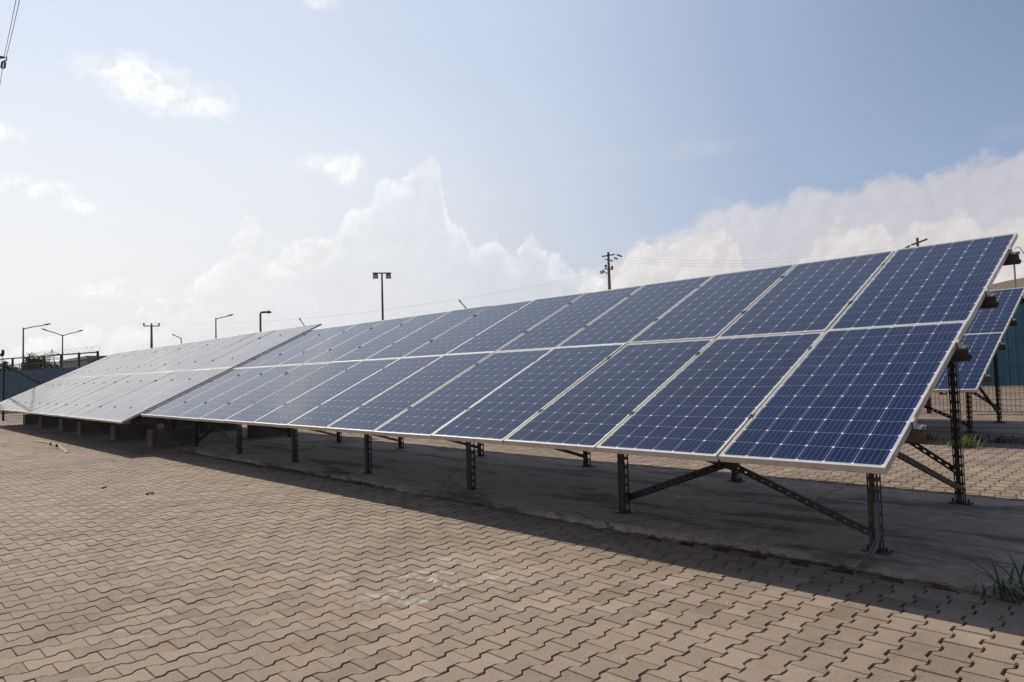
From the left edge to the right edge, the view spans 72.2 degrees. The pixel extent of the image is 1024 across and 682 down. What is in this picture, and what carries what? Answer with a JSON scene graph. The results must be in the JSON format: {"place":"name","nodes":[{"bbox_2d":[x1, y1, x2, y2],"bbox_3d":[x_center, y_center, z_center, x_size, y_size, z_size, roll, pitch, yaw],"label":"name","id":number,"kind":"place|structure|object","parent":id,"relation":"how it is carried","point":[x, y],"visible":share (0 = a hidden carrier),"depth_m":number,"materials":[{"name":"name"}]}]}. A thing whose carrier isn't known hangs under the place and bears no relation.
{"place":"outdoors","nodes":[
{"label":"outdoors","id":0,"kind":"place"},
{"bbox_2d":[135,417,163,422],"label":"concrete block","id":1,"kind":"structure","parent":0,"point":[148,419],"depth_m":22.59,"materials":[{"name":"grey concrete"}]},
{"bbox_2d":[198,421,235,431],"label":"concrete block","id":2,"kind":"structure","parent":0,"point":[204,426],"depth_m":18.35,"materials":[{"name":"grey concrete"}]},
{"bbox_2d":[247,425,286,436],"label":"concrete block","id":3,"kind":"structure","parent":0,"point":[256,431],"depth_m":16.21,"materials":[{"name":"grey concrete"}]},
{"bbox_2d":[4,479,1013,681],"bbox_3d":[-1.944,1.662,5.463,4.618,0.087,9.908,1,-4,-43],"label":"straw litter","id":4,"kind":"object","parent":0,"point":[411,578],"visible":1,"depth_m":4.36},
{"bbox_2d":[0,387,1023,681],"bbox_3d":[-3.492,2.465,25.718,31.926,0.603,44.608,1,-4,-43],"label":"paving","id":5,"kind":"structure","parent":0,"point":[348,589],"depth_m":4.42,"materials":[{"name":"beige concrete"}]},
{"bbox_2d":[23,414,45,424],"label":"concrete block","id":6,"kind":"structure","parent":5,"relation":"on","point":[30,418],"depth_m":25.41,"materials":[{"name":"grey concrete"}]},
{"bbox_2d":[2,361,94,420],"bbox_3d":[-16.356,2.058,32.955,12.385,2.641,0.089,1,-4,-43],"label":"fence","id":7,"kind":"object","parent":5,"relation":"on","point":[3,381],"visible":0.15,"depth_m":29.16,"materials":[{"name":"grey metal"}]},
{"bbox_2d":[34,441,68,452],"bbox_3d":[-10.356,2.362,15.860,0.218,0.043,4.306,1,-4,-41],"label":"wooden lath","id":8,"kind":"object","parent":5,"relation":"on","point":[64,450],"visible":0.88,"depth_m":15.87,"materials":[{"name":"beige wood"}]},
{"bbox_2d":[39,416,64,427],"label":"concrete block","id":9,"kind":"structure","parent":5,"relation":"on","point":[48,421],"depth_m":23.24,"materials":[{"name":"grey concrete"}]},
{"bbox_2d":[59,418,91,430],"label":"concrete block","id":10,"kind":"structure","parent":5,"relation":"on","point":[66,424],"depth_m":21.15,"materials":[{"name":"grey concrete"}]},
{"bbox_2d":[77,421,117,434],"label":"concrete block","id":11,"kind":"structure","parent":5,"relation":"on","point":[90,427],"depth_m":19.03,"materials":[{"name":"grey concrete"}]},
{"bbox_2d":[110,422,156,440],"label":"concrete block","id":12,"kind":"structure","parent":5,"relation":"on","point":[127,431],"depth_m":16.98,"materials":[{"name":"grey concrete"}]},
{"bbox_2d":[147,426,198,447],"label":"concrete block","id":13,"kind":"structure","parent":5,"relation":"on","point":[162,437],"depth_m":14.84,"materials":[{"name":"grey concrete"}]},
{"bbox_2d":[0,323,321,427],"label":"solar array","id":14,"kind":"object","parent":13,"relation":"on","point":[121,388],"visible":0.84,"depth_m":17.80,"materials":[{"name":"blue glass"}]},
{"bbox_2d":[164,418,192,427],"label":"concrete block","id":15,"kind":"structure","parent":5,"relation":"on","point":[184,423],"depth_m":20.48,"materials":[{"name":"grey concrete"}]},
{"bbox_2d":[179,451,1021,603],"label":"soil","id":16,"kind":"structure","parent":5,"relation":"on","point":[805,563],"depth_m":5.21,"materials":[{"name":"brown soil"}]},
{"bbox_2d":[182,436,1023,601],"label":"concrete slab","id":17,"kind":"structure","parent":5,"relation":"on","point":[926,535],"depth_m":6.31,"materials":[{"name":"grey concrete"}]},
{"bbox_2d":[141,233,1021,554],"bbox_3d":[-1.241,0.559,9.771,3.564,2.393,13.280,1,-4,-43],"label":"solar array","id":18,"kind":"object","parent":17,"relation":"on","point":[843,363],"visible":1,"depth_m":6.38,"materials":[{"name":"blue glass"}]},
{"bbox_2d":[854,501,879,572],"bbox_3d":[2.307,1.264,4.546,0.403,0.392,0.053,1,-4,-43],"label":"conduit","id":19,"kind":"object","parent":18,"relation":"attached to","point":[860,566],"visible":1,"depth_m":4.66,"materials":[{"name":"grey"}]},
{"bbox_2d":[947,432,982,447],"bbox_3d":[6.305,1.356,9.759,0.589,0.246,0.574,1,-4,-43],"label":"grass tuft","id":20,"kind":"object","parent":5,"relation":"on","point":[966,444],"visible":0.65,"depth_m":9.74,"materials":[{"name":"green plant"}]},
{"bbox_2d":[916,418,1023,444],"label":"concrete slab","id":21,"kind":"structure","parent":5,"relation":"on","point":[942,428],"depth_m":11.32,"materials":[{"name":"grey concrete"}]},
{"bbox_2d":[924,287,1023,432],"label":"solar array","id":22,"kind":"object","parent":21,"relation":"on","point":[984,333],"visible":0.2,"depth_m":11.15,"materials":[{"name":"blue glass"}]},
{"bbox_2d":[926,430,1023,443],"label":"weeds","id":23,"kind":"object","parent":5,"relation":"on","point":[988,437],"visible":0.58,"depth_m":10.20,"materials":[{"name":"green plant"}]},
{"bbox_2d":[941,548,1023,606],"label":"grass tuft","id":24,"kind":"object","parent":5,"relation":"on","point":[1002,587],"visible":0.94,"depth_m":3.89,"materials":[{"name":"green plant"}]},
{"bbox_2d":[0,0,1023,367],"label":"sky","id":25,"kind":"structure","parent":0,"point":[188,164],"materials":[{"name":"blue"}]},
{"bbox_2d":[1013,247,1023,287],"bbox_3d":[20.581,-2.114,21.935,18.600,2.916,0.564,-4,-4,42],"label":"street lamp","id":26,"kind":"object","parent":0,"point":[1015,270],"visible":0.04,"depth_m":24.66,"materials":[{"name":"grey metal"}]},
{"bbox_3d":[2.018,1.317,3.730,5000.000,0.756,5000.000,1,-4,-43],"label":"ground","id":27,"kind":"structure","parent":0,"visible":0},
{"bbox_2d":[0,56,6,68],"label":"power pole","id":28,"kind":"object","parent":27,"relation":"on","point":[1,65],"visible":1,"depth_m":51.15,"materials":[{"name":"metal"}]},
{"bbox_2d":[4,0,15,55],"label":"power line","id":29,"kind":"object","parent":28,"relation":"attached to","point":[10,26],"visible":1,"depth_m":41.28,"materials":[{"name":"silver metal"}]},
{"bbox_2d":[6,0,19,56],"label":"power line","id":30,"kind":"object","parent":28,"relation":"attached to","point":[13,27],"visible":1,"depth_m":41.80,"materials":[{"name":"silver metal"}]},
{"bbox_2d":[0,350,7,368],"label":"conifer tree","id":31,"kind":"object","parent":27,"relation":"on","point":[2,353],"visible":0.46,"depth_m":84.92,"materials":[{"name":"green plant"}]},
{"bbox_2d":[0,360,10,370],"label":"bush","id":32,"kind":"object","parent":27,"relation":"on","point":[5,364],"visible":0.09,"depth_m":80.33,"materials":[{"name":"green plant"}]},
{"bbox_2d":[0,398,19,413],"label":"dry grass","id":33,"kind":"structure","parent":27,"relation":"on","point":[8,412],"depth_m":36.73,"materials":[{"name":"beige plant"}]},
{"bbox_2d":[21,362,39,369],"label":"container","id":34,"kind":"object","parent":27,"relation":"on","point":[32,366],"visible":0.19,"depth_m":74.88,"materials":[{"name":"brown metal"}]},
{"bbox_2d":[18,353,49,369],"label":"broadleaf tree","id":35,"kind":"object","parent":27,"relation":"on","point":[35,359],"visible":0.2,"depth_m":94.84,"materials":[{"name":"green plant"}]},
{"bbox_2d":[22,323,50,369],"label":"street lamp","id":36,"kind":"object","parent":27,"relation":"on","point":[23,341],"visible":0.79,"depth_m":64.06,"materials":[{"name":"metal"}]},
{"bbox_2d":[0,351,98,399],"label":"fence","id":37,"kind":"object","parent":27,"relation":"on","point":[53,373],"depth_m":60.93,"materials":[{"name":"metal"}]},
{"bbox_2d":[26,346,97,358],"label":"razor wire","id":38,"kind":"object","parent":37,"relation":"attached to","point":[58,354],"visible":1,"depth_m":58.80,"materials":[{"name":"grey metal"}]},
{"bbox_2d":[42,360,56,368],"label":"bush","id":39,"kind":"object","parent":27,"relation":"on","point":[51,365],"visible":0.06,"depth_m":99.51,"materials":[{"name":"green plant"}]},
{"bbox_2d":[43,350,58,364],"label":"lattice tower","id":40,"kind":"structure","parent":27,"relation":"on","point":[53,356],"depth_m":334.31,"materials":[{"name":"metal"}]},
{"bbox_2d":[41,328,82,359],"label":"street lamp","id":41,"kind":"object","parent":27,"relation":"on","point":[62,336],"visible":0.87,"depth_m":74.15,"materials":[{"name":"metal"}]},
{"bbox_2d":[58,356,106,367],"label":"canopy","id":42,"kind":"object","parent":27,"relation":"on","point":[74,363],"visible":0.23,"depth_m":63.75,"materials":[{"name":"black"}]},
{"bbox_2d":[143,323,159,347],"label":"utility pole","id":43,"kind":"object","parent":27,"relation":"on","point":[151,326],"visible":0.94,"depth_m":80.14,"materials":[{"name":"concrete"}]},
{"bbox_2d":[215,314,233,338],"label":"street lamp","id":44,"kind":"object","parent":27,"relation":"on","point":[216,325],"visible":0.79,"depth_m":69.26,"materials":[{"name":"metal"}]},
{"bbox_2d":[259,310,271,331],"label":"street lamp","id":45,"kind":"object","parent":27,"relation":"on","point":[260,323],"visible":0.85,"depth_m":56.61,"materials":[{"name":"metal"}]},
{"bbox_2d":[372,272,390,319],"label":"floodlight mast","id":46,"kind":"object","parent":27,"relation":"on","point":[375,275],"visible":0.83,"depth_m":57.26,"materials":[{"name":"metal"}]},
{"bbox_2d":[600,252,621,289],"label":"utility pole","id":47,"kind":"object","parent":27,"relation":"on","point":[607,266],"visible":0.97,"depth_m":50.72,"materials":[{"name":"concrete"}]},
{"bbox_2d":[618,261,796,266],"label":"power line","id":48,"kind":"object","parent":47,"relation":"attached to","point":[716,266],"visible":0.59,"depth_m":47.46,"materials":[{"name":"black metal"}]},
{"bbox_2d":[632,247,896,260],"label":"power line","id":49,"kind":"object","parent":47,"relation":"attached to","point":[770,259],"visible":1,"depth_m":46.26,"materials":[{"name":"black metal"}]},
{"bbox_2d":[905,238,927,247],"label":"utility pole","id":50,"kind":"object","parent":27,"relation":"on","point":[917,242],"visible":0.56,"depth_m":42.52,"materials":[{"name":"concrete"}]},
{"bbox_2d":[922,303,1023,412],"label":"fence","id":51,"kind":"object","parent":27,"relation":"on","point":[929,402],"depth_m":14.18,"materials":[{"name":"grey metal"}]},
{"bbox_2d":[980,304,1023,385],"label":"teal wall","id":52,"kind":"structure","parent":27,"relation":"on","point":[1016,352],"depth_m":24.46,"materials":[{"name":"teal metal"}]},
{"bbox_2d":[989,278,1023,296],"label":"hall","id":53,"kind":"structure","parent":27,"relation":"on","point":[1009,284],"depth_m":49.48,"materials":[{"name":"beige"}]}
]}

